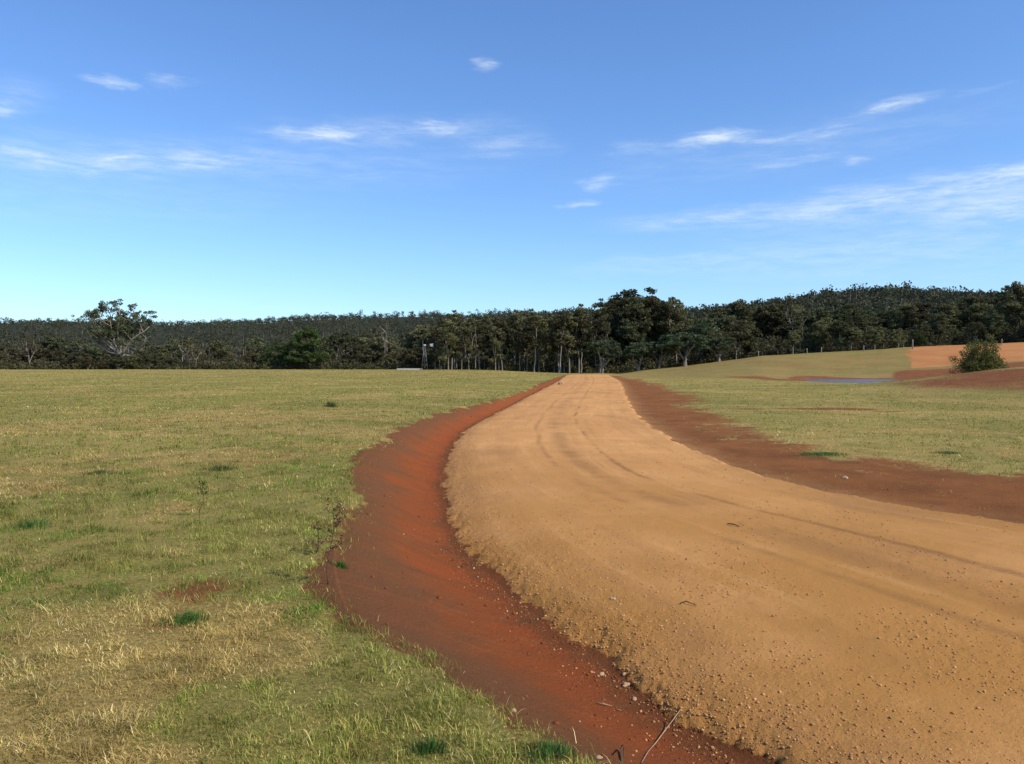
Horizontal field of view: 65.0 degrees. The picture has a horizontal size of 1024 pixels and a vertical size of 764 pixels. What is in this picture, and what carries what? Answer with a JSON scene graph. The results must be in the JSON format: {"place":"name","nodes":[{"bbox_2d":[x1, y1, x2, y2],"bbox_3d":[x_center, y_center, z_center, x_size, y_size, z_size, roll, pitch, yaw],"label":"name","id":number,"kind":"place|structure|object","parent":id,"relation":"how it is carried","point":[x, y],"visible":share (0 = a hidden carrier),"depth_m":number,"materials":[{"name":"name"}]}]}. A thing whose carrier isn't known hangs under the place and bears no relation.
{"place":"outdoors","nodes":[
{"label":"outdoors","id":0,"kind":"place"},
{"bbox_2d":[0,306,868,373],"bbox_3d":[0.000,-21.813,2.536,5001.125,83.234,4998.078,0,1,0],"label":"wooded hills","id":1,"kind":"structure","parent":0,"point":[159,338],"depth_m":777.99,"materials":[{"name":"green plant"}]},
{"bbox_2d":[0,347,26,363],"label":"scrub tree","id":2,"kind":"object","parent":1,"relation":"on","point":[11,354],"visible":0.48,"depth_m":194.23,"materials":[{"name":"green plant"}]},
{"bbox_2d":[15,335,43,363],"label":"tree","id":3,"kind":"object","parent":1,"relation":"on","point":[31,347],"visible":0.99,"depth_m":189.95,"materials":[{"name":"grey plant"}]},
{"bbox_2d":[19,343,54,368],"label":"scrub tree","id":4,"kind":"object","parent":1,"relation":"on","point":[46,353],"visible":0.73,"depth_m":193.16,"materials":[{"name":"green plant"}]},
{"bbox_2d":[34,336,67,356],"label":"forest tree","id":5,"kind":"object","parent":1,"relation":"on","point":[48,341],"visible":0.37,"depth_m":242.10,"materials":[{"name":"green plant"}]},
{"bbox_2d":[63,341,92,364],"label":"scrub tree","id":6,"kind":"object","parent":1,"relation":"on","point":[67,349],"visible":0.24,"depth_m":198.59,"materials":[{"name":"green plant"}]},
{"bbox_2d":[61,350,98,368],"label":"scrub tree","id":7,"kind":"object","parent":1,"relation":"on","point":[84,353],"visible":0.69,"depth_m":182.47,"materials":[{"name":"green plant"}]},
{"bbox_2d":[71,299,157,368],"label":"gum tree","id":8,"kind":"object","parent":1,"relation":"on","point":[122,328],"visible":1,"depth_m":182.93,"materials":[{"name":"green plant"}]},
{"bbox_2d":[137,351,162,368],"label":"scrub tree","id":9,"kind":"object","parent":1,"relation":"on","point":[149,358],"visible":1,"depth_m":178.83,"materials":[{"name":"green plant"}]},
{"bbox_2d":[162,338,206,365],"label":"forest tree","id":10,"kind":"object","parent":1,"relation":"on","point":[179,356],"visible":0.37,"depth_m":214.34,"materials":[{"name":"green plant"}]},
{"bbox_2d":[201,341,235,363],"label":"scrub tree","id":11,"kind":"object","parent":1,"relation":"on","point":[225,353],"visible":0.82,"depth_m":192.73,"materials":[{"name":"green plant"}]},
{"bbox_2d":[239,337,270,356],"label":"forest tree","id":12,"kind":"object","parent":1,"relation":"on","point":[250,341],"visible":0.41,"depth_m":222.45,"materials":[{"name":"green plant"}]},
{"bbox_2d":[243,347,275,364],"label":"scrub tree","id":13,"kind":"object","parent":1,"relation":"on","point":[251,355],"visible":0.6,"depth_m":194.65,"materials":[{"name":"green plant"}]},
{"bbox_2d":[257,343,292,368],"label":"leafy tree","id":14,"kind":"object","parent":1,"relation":"on","point":[269,354],"visible":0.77,"depth_m":184.64,"materials":[{"name":"green plant"}]},
{"bbox_2d":[281,326,332,368],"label":"leafy tree","id":15,"kind":"object","parent":1,"relation":"on","point":[294,354],"visible":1,"depth_m":179.56,"materials":[{"name":"green plant"}]},
{"bbox_2d":[321,331,358,363],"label":"forest tree","id":16,"kind":"object","parent":1,"relation":"on","point":[347,336],"visible":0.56,"depth_m":214.86,"materials":[{"name":"green plant"}]},
{"bbox_2d":[340,342,379,366],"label":"scrub tree","id":17,"kind":"object","parent":1,"relation":"on","point":[360,347],"visible":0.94,"depth_m":184.85,"materials":[{"name":"green plant"}]},
{"bbox_2d":[366,350,397,368],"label":"scrub tree","id":18,"kind":"object","parent":1,"relation":"on","point":[389,358],"visible":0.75,"depth_m":187.30,"materials":[{"name":"green plant"}]},
{"bbox_2d":[366,318,399,368],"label":"gum tree","id":19,"kind":"object","parent":1,"relation":"on","point":[390,333],"visible":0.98,"depth_m":187.79,"materials":[{"name":"green plant"}]},
{"bbox_2d":[364,336,406,358],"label":"forest tree","id":20,"kind":"object","parent":1,"relation":"on","point":[391,348],"visible":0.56,"depth_m":224.87,"materials":[{"name":"green plant"}]},
{"bbox_2d":[396,347,426,367],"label":"scrub tree","id":21,"kind":"object","parent":1,"relation":"on","point":[417,357],"visible":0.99,"depth_m":179.72,"materials":[{"name":"green plant"}]},
{"bbox_2d":[404,324,438,348],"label":"forest tree","id":22,"kind":"object","parent":1,"relation":"on","point":[420,333],"visible":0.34,"depth_m":238.74,"materials":[{"name":"green plant"}]},
{"bbox_2d":[7,285,969,356],"bbox_3d":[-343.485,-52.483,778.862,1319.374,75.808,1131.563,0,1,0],"label":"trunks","id":23,"kind":"object","parent":1,"relation":"on","point":[545,313],"visible":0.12,"depth_m":403.00,"materials":[{"name":"brown wood"}]},
{"bbox_2d":[0,280,1018,367],"bbox_3d":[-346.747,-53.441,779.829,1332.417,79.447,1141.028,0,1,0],"label":"forest","id":24,"kind":"object","parent":1,"relation":"on","point":[865,299],"visible":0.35,"depth_m":591.63,"materials":[{"name":"green plant"}]},
{"bbox_2d":[0,321,1023,372],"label":"undergrowth","id":25,"kind":"object","parent":1,"relation":"on","point":[623,364],"visible":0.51,"depth_m":173.75,"materials":[{"name":"green plant"}]},
{"bbox_2d":[504,315,526,367],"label":"gum tree","id":26,"kind":"object","parent":1,"relation":"on","point":[510,324],"visible":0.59,"depth_m":169.37,"materials":[{"name":"green plant"}]},
{"bbox_2d":[520,319,535,371],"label":"slender gum","id":27,"kind":"object","parent":1,"relation":"on","point":[525,329],"visible":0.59,"depth_m":163.29,"materials":[{"name":"green plant"}]},
{"bbox_2d":[525,315,543,371],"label":"gum tree","id":28,"kind":"object","parent":1,"relation":"on","point":[535,332],"visible":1,"depth_m":157.66,"materials":[{"name":"green plant"}]},
{"bbox_2d":[527,315,550,371],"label":"slender gum","id":29,"kind":"object","parent":1,"relation":"on","point":[539,352],"visible":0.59,"depth_m":161.50,"materials":[{"name":"green plant"}]},
{"bbox_2d":[526,315,557,366],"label":"slender gum","id":30,"kind":"object","parent":1,"relation":"on","point":[547,330],"visible":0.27,"depth_m":166.53,"materials":[{"name":"green plant"}]},
{"bbox_2d":[544,322,566,372],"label":"slender gum","id":31,"kind":"object","parent":1,"relation":"on","point":[554,347],"visible":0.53,"depth_m":158.09,"materials":[{"name":"green plant"}]},
{"bbox_2d":[551,310,570,372],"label":"gum tree","id":32,"kind":"object","parent":1,"relation":"on","point":[561,321],"visible":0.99,"depth_m":155.58,"materials":[{"name":"green plant"}]},
{"bbox_2d":[553,312,580,372],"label":"slender gum","id":33,"kind":"object","parent":1,"relation":"on","point":[568,336],"visible":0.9,"depth_m":157.96,"materials":[{"name":"green plant"}]},
{"bbox_2d":[566,304,593,372],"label":"gum tree","id":34,"kind":"object","parent":1,"relation":"on","point":[582,310],"visible":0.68,"depth_m":159.17,"materials":[{"name":"green plant"}]},
{"bbox_2d":[570,311,594,372],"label":"slender gum","id":35,"kind":"object","parent":1,"relation":"on","point":[585,335],"visible":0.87,"depth_m":158.47,"materials":[{"name":"green plant"}]},
{"bbox_2d":[591,298,608,362],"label":"gum tree","id":36,"kind":"object","parent":1,"relation":"on","point":[600,304],"visible":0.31,"depth_m":170.91,"materials":[{"name":"green plant"}]},
{"bbox_2d":[586,310,615,372],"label":"slender gum","id":37,"kind":"object","parent":1,"relation":"on","point":[602,326],"visible":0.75,"depth_m":158.73,"materials":[{"name":"green plant"}]},
{"bbox_2d":[604,297,630,360],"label":"forest tree","id":38,"kind":"object","parent":1,"relation":"on","point":[610,309],"visible":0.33,"depth_m":167.56,"materials":[{"name":"green plant"}]},
{"bbox_2d":[607,289,651,344],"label":"gum tree","id":39,"kind":"object","parent":1,"relation":"on","point":[628,294],"visible":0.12,"depth_m":173.86,"materials":[{"name":"green plant"}]},
{"bbox_2d":[611,297,650,359],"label":"forest tree","id":40,"kind":"object","parent":1,"relation":"on","point":[632,327],"visible":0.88,"depth_m":164.18,"materials":[{"name":"green plant"}]},
{"bbox_2d":[612,297,659,368],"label":"forest tree","id":41,"kind":"object","parent":1,"relation":"on","point":[641,304],"visible":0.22,"depth_m":169.97,"materials":[{"name":"green plant"}]},
{"bbox_2d":[642,296,660,358],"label":"forest tree","id":42,"kind":"object","parent":1,"relation":"on","point":[652,301],"visible":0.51,"depth_m":170.21,"materials":[{"name":"green plant"}]},
{"bbox_2d":[650,301,690,362],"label":"forest tree","id":43,"kind":"object","parent":1,"relation":"on","point":[666,311],"visible":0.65,"depth_m":168.30,"materials":[{"name":"green plant"}]},
{"bbox_2d":[660,296,691,365],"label":"gum tree","id":44,"kind":"object","parent":1,"relation":"on","point":[672,300],"visible":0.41,"depth_m":170.90,"materials":[{"name":"green plant"}]},
{"bbox_2d":[681,318,723,363],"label":"forest tree","id":45,"kind":"object","parent":1,"relation":"on","point":[703,327],"visible":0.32,"depth_m":163.83,"materials":[{"name":"green plant"}]},
{"bbox_2d":[706,330,736,353],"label":"forest tree","id":46,"kind":"object","parent":1,"relation":"on","point":[711,334],"visible":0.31,"depth_m":157.30,"materials":[{"name":"green plant"}]},
{"bbox_2d":[712,315,751,334],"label":"forest tree","id":47,"kind":"object","parent":1,"relation":"on","point":[720,322],"visible":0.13,"depth_m":184.37,"materials":[{"name":"green plant"}]},
{"bbox_2d":[717,299,761,355],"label":"forest tree","id":48,"kind":"object","parent":1,"relation":"on","point":[737,305],"visible":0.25,"depth_m":197.84,"materials":[{"name":"green plant"}]},
{"bbox_2d":[721,317,759,355],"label":"forest tree","id":49,"kind":"object","parent":1,"relation":"on","point":[740,331],"visible":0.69,"depth_m":164.93,"materials":[{"name":"green plant"}]},
{"bbox_2d":[738,305,752,333],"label":"forest tree","id":50,"kind":"object","parent":1,"relation":"on","point":[746,314],"visible":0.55,"depth_m":185.34,"materials":[{"name":"green plant"}]},
{"bbox_2d":[749,303,794,344],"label":"forest tree","id":51,"kind":"object","parent":1,"relation":"on","point":[762,317],"visible":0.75,"depth_m":200.43,"materials":[{"name":"green plant"}]},
{"bbox_2d":[778,297,810,351],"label":"gum tree","id":52,"kind":"object","parent":1,"relation":"on","point":[791,314],"visible":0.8,"depth_m":189.51,"materials":[{"name":"green plant"}]},
{"bbox_2d":[792,315,808,353],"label":"forest tree","id":53,"kind":"object","parent":1,"relation":"on","point":[799,323],"visible":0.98,"depth_m":162.83,"materials":[{"name":"green plant"}]},
{"bbox_2d":[793,306,827,334],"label":"forest tree","id":54,"kind":"object","parent":1,"relation":"on","point":[808,322],"visible":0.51,"depth_m":194.74,"materials":[{"name":"green plant"}]},
{"bbox_2d":[809,321,829,346],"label":"forest tree","id":55,"kind":"object","parent":1,"relation":"on","point":[818,331],"visible":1,"depth_m":162.32,"materials":[{"name":"green plant"}]},
{"bbox_2d":[827,321,851,350],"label":"gum tree","id":56,"kind":"object","parent":1,"relation":"on","point":[836,329],"visible":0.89,"depth_m":159.40,"materials":[{"name":"green plant"}]},
{"bbox_2d":[827,308,853,332],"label":"forest tree","id":57,"kind":"object","parent":1,"relation":"on","point":[840,315],"visible":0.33,"depth_m":187.19,"materials":[{"name":"green plant"}]},
{"bbox_2d":[838,303,865,328],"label":"forest tree","id":58,"kind":"object","parent":1,"relation":"on","point":[853,310],"visible":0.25,"depth_m":190.60,"materials":[{"name":"green plant"}]},
{"bbox_2d":[842,327,863,350],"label":"forest tree","id":59,"kind":"object","parent":1,"relation":"on","point":[855,332],"visible":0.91,"depth_m":157.72,"materials":[{"name":"green plant"}]},
{"bbox_2d":[865,326,885,349],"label":"forest tree","id":60,"kind":"object","parent":1,"relation":"on","point":[876,336],"visible":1,"depth_m":156.90,"materials":[{"name":"green plant"}]},
{"bbox_2d":[867,309,900,340],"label":"forest tree","id":61,"kind":"object","parent":1,"relation":"on","point":[882,319],"visible":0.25,"depth_m":200.88,"materials":[{"name":"green plant"}]},
{"bbox_2d":[886,303,918,340],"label":"forest tree","id":62,"kind":"object","parent":1,"relation":"on","point":[896,323],"visible":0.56,"depth_m":193.50,"materials":[{"name":"green plant"}]},
{"bbox_2d":[902,306,922,330],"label":"forest tree","id":63,"kind":"object","parent":1,"relation":"on","point":[909,323],"visible":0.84,"depth_m":191.09,"materials":[{"name":"green plant"}]},
{"bbox_2d":[908,332,926,346],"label":"leafy tree","id":64,"kind":"object","parent":1,"relation":"on","point":[920,339],"visible":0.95,"depth_m":155.55,"materials":[{"name":"green plant"}]},
{"bbox_2d":[908,322,932,340],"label":"forest tree","id":65,"kind":"object","parent":1,"relation":"on","point":[918,328],"visible":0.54,"depth_m":164.89,"materials":[{"name":"green plant"}]},
{"bbox_2d":[914,302,934,327],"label":"forest tree","id":66,"kind":"object","parent":1,"relation":"on","point":[921,308],"visible":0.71,"depth_m":194.11,"materials":[{"name":"green plant"}]},
{"bbox_2d":[927,312,948,341],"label":"forest tree","id":67,"kind":"object","parent":1,"relation":"on","point":[940,326],"visible":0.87,"depth_m":167.17,"materials":[{"name":"green plant"}]},
{"bbox_2d":[929,299,958,337],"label":"forest tree","id":68,"kind":"object","parent":1,"relation":"on","point":[942,307],"visible":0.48,"depth_m":181.77,"materials":[{"name":"green plant"}]},
{"bbox_2d":[932,302,964,334],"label":"forest tree","id":69,"kind":"object","parent":1,"relation":"on","point":[954,309],"visible":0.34,"depth_m":196.61,"materials":[{"name":"green plant"}]},
{"bbox_2d":[953,294,987,335],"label":"forest tree","id":70,"kind":"object","parent":1,"relation":"on","point":[973,299],"visible":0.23,"depth_m":207.06,"materials":[{"name":"green plant"}]},
{"bbox_2d":[964,322,986,342],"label":"forest tree","id":71,"kind":"object","parent":1,"relation":"on","point":[971,329],"visible":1,"depth_m":160.37,"materials":[{"name":"green plant"}]},
{"bbox_2d":[961,303,993,326],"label":"forest tree","id":72,"kind":"object","parent":1,"relation":"on","point":[972,313],"visible":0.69,"depth_m":191.62,"materials":[{"name":"green plant"}]},
{"bbox_2d":[985,309,1006,342],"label":"forest tree","id":73,"kind":"object","parent":1,"relation":"on","point":[993,324],"visible":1,"depth_m":159.89,"materials":[{"name":"green plant"}]},
{"bbox_2d":[986,281,1023,332],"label":"gum tree","id":74,"kind":"object","parent":1,"relation":"on","point":[1014,293],"visible":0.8,"depth_m":174.18,"materials":[{"name":"green plant"}]},
{"bbox_2d":[0,342,1023,763],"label":"paddock ground","id":75,"kind":"structure","parent":0,"point":[302,696],"depth_m":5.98,"materials":[{"name":"green plant"}]},
{"bbox_2d":[3,518,75,530],"bbox_3d":[-4.319,1.286,7.358,0.670,0.095,0.473,0,1,0],"label":"grass tuft","id":76,"kind":"object","parent":75,"relation":"on","point":[30,524],"visible":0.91,"depth_m":7.31,"materials":[{"name":"green plant"}]},
{"bbox_2d":[151,608,221,628],"bbox_3d":[-1.930,1.375,4.708,0.414,0.091,0.295,1,1,22],"label":"grass tuft","id":77,"kind":"object","parent":75,"relation":"on","point":[185,619],"visible":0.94,"depth_m":4.70,"materials":[{"name":"green plant"}]},
{"bbox_2d":[305,521,329,552],"bbox_3d":[-1.532,1.233,6.346,0.198,0.272,0.193,0,1,0],"label":"dry weed","id":78,"kind":"object","parent":75,"relation":"on","point":[318,541],"visible":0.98,"depth_m":6.34,"materials":[{"name":"green plant"}]},
{"bbox_2d":[391,731,463,762],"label":"grass tuft","id":79,"kind":"object","parent":75,"relation":"on","point":[432,746],"visible":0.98,"depth_m":3.14,"materials":[{"name":"green plant"}]},
{"bbox_2d":[425,326,441,368],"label":"slender gum","id":80,"kind":"object","parent":75,"relation":"on","point":[433,334],"visible":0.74,"depth_m":172.37,"materials":[{"name":"green plant"}]},
{"bbox_2d":[437,319,459,369],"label":"slender gum","id":81,"kind":"object","parent":75,"relation":"on","point":[450,337],"visible":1,"depth_m":158.59,"materials":[{"name":"green plant"}]},
{"bbox_2d":[446,318,469,369],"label":"slender gum","id":82,"kind":"object","parent":75,"relation":"on","point":[459,334],"visible":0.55,"depth_m":166.57,"materials":[{"name":"green plant"}]},
{"bbox_2d":[457,317,478,369],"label":"slender gum","id":83,"kind":"object","parent":75,"relation":"on","point":[466,331],"visible":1,"depth_m":160.60,"materials":[{"name":"green plant"}]},
{"bbox_2d":[470,322,488,369],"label":"slender gum","id":84,"kind":"object","parent":75,"relation":"on","point":[480,330],"visible":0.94,"depth_m":161.65,"materials":[{"name":"green plant"}]},
{"bbox_2d":[487,325,503,369],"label":"slender gum","id":85,"kind":"object","parent":75,"relation":"on","point":[493,340],"visible":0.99,"depth_m":158.98,"materials":[{"name":"green plant"}]},
{"bbox_2d":[494,320,508,369],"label":"slender gum","id":86,"kind":"object","parent":75,"relation":"on","point":[502,325],"visible":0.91,"depth_m":159.78,"materials":[{"name":"green plant"}]},
{"bbox_2d":[510,326,529,370],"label":"slender gum","id":87,"kind":"object","parent":75,"relation":"on","point":[520,343],"visible":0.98,"depth_m":161.06,"materials":[{"name":"green plant"}]},
{"bbox_2d":[581,339,622,372],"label":"paddock tree","id":88,"kind":"object","parent":75,"relation":"on","point":[598,347],"visible":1,"depth_m":150.79,"materials":[{"name":"green plant"}]},
{"bbox_2d":[623,342,653,370],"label":"paddock tree","id":89,"kind":"object","parent":75,"relation":"on","point":[640,351],"visible":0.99,"depth_m":149.38,"materials":[{"name":"green plant"}]},
{"bbox_2d":[645,340,675,368],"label":"paddock tree","id":90,"kind":"object","parent":75,"relation":"on","point":[656,352],"visible":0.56,"depth_m":150.59,"materials":[{"name":"green plant"}]},
{"bbox_2d":[656,332,710,366],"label":"paddock tree","id":91,"kind":"object","parent":75,"relation":"on","point":[677,343],"visible":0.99,"depth_m":149.00,"materials":[{"name":"green plant"}]},
{"bbox_2d":[705,337,735,361],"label":"paddock tree","id":92,"kind":"object","parent":75,"relation":"on","point":[724,346],"visible":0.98,"depth_m":151.89,"materials":[{"name":"green plant"}]},
{"bbox_2d":[610,357,1023,523],"bbox_3d":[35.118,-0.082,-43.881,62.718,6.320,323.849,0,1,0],"label":"bare earth verge","id":93,"kind":"structure","parent":75,"relation":"on","point":[977,490],"depth_m":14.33,"materials":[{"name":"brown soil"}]},
{"bbox_2d":[790,451,850,457],"bbox_3d":[6.297,1.466,16.347,1.195,0.095,0.924,0,1,0],"label":"grass tuft","id":94,"kind":"object","parent":93,"relation":"on","point":[822,453],"visible":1,"depth_m":16.34,"materials":[{"name":"green plant"}]},
{"bbox_2d":[890,328,907,347],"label":"tree","id":95,"kind":"object","parent":75,"relation":"on","point":[894,335],"visible":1,"depth_m":152.55,"materials":[{"name":"green plant"}]},
{"bbox_2d":[0,0,1023,325],"label":"sky","id":96,"kind":"structure","parent":0,"point":[197,160],"materials":[{"name":"blue"}]},
{"bbox_2d":[303,375,778,763],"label":"red earth bank","id":97,"kind":"structure","parent":0,"point":[412,608],"depth_m":5.42,"materials":[{"name":"brown soil"}]},
{"bbox_2d":[316,498,347,583],"bbox_3d":[-1.201,1.080,5.439,0.180,0.603,0.184,1,2,32],"label":"dry weed","id":98,"kind":"object","parent":97,"relation":"on","point":[336,524],"visible":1,"depth_m":5.43,"materials":[{"name":"green plant"}]},
{"bbox_2d":[351,416,731,763],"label":"red clods","id":99,"kind":"object","parent":97,"relation":"on","point":[514,709],"visible":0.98,"depth_m":5.67,"materials":[{"name":"red soil"}]},
{"bbox_2d":[516,733,582,763],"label":"grass tuft","id":100,"kind":"object","parent":97,"relation":"on","point":[547,748],"visible":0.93,"depth_m":3.08,"materials":[{"name":"green plant"}]},
{"bbox_2d":[403,374,1023,763],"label":"dirt road","id":101,"kind":"structure","parent":0,"point":[628,463],"depth_m":6.53,"materials":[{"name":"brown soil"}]},
{"bbox_2d":[620,360,1023,476],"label":"paddock ground","id":102,"kind":"structure","parent":0,"point":[1009,375],"depth_m":34.14,"materials":[{"name":"green plant"}]},
{"bbox_2d":[948,333,1008,373],"bbox_3d":[35.865,-1.842,62.060,4.313,3.928,3.053,0,1,0],"label":"bush","id":103,"kind":"object","parent":102,"relation":"on","point":[976,360],"visible":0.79,"depth_m":61.54,"materials":[{"name":"green plant"}]},
{"bbox_2d":[801,379,896,383],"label":"pond water","id":104,"kind":"structure","parent":0,"point":[860,381],"depth_m":93.24,"materials":[{"name":"blue liquid"}]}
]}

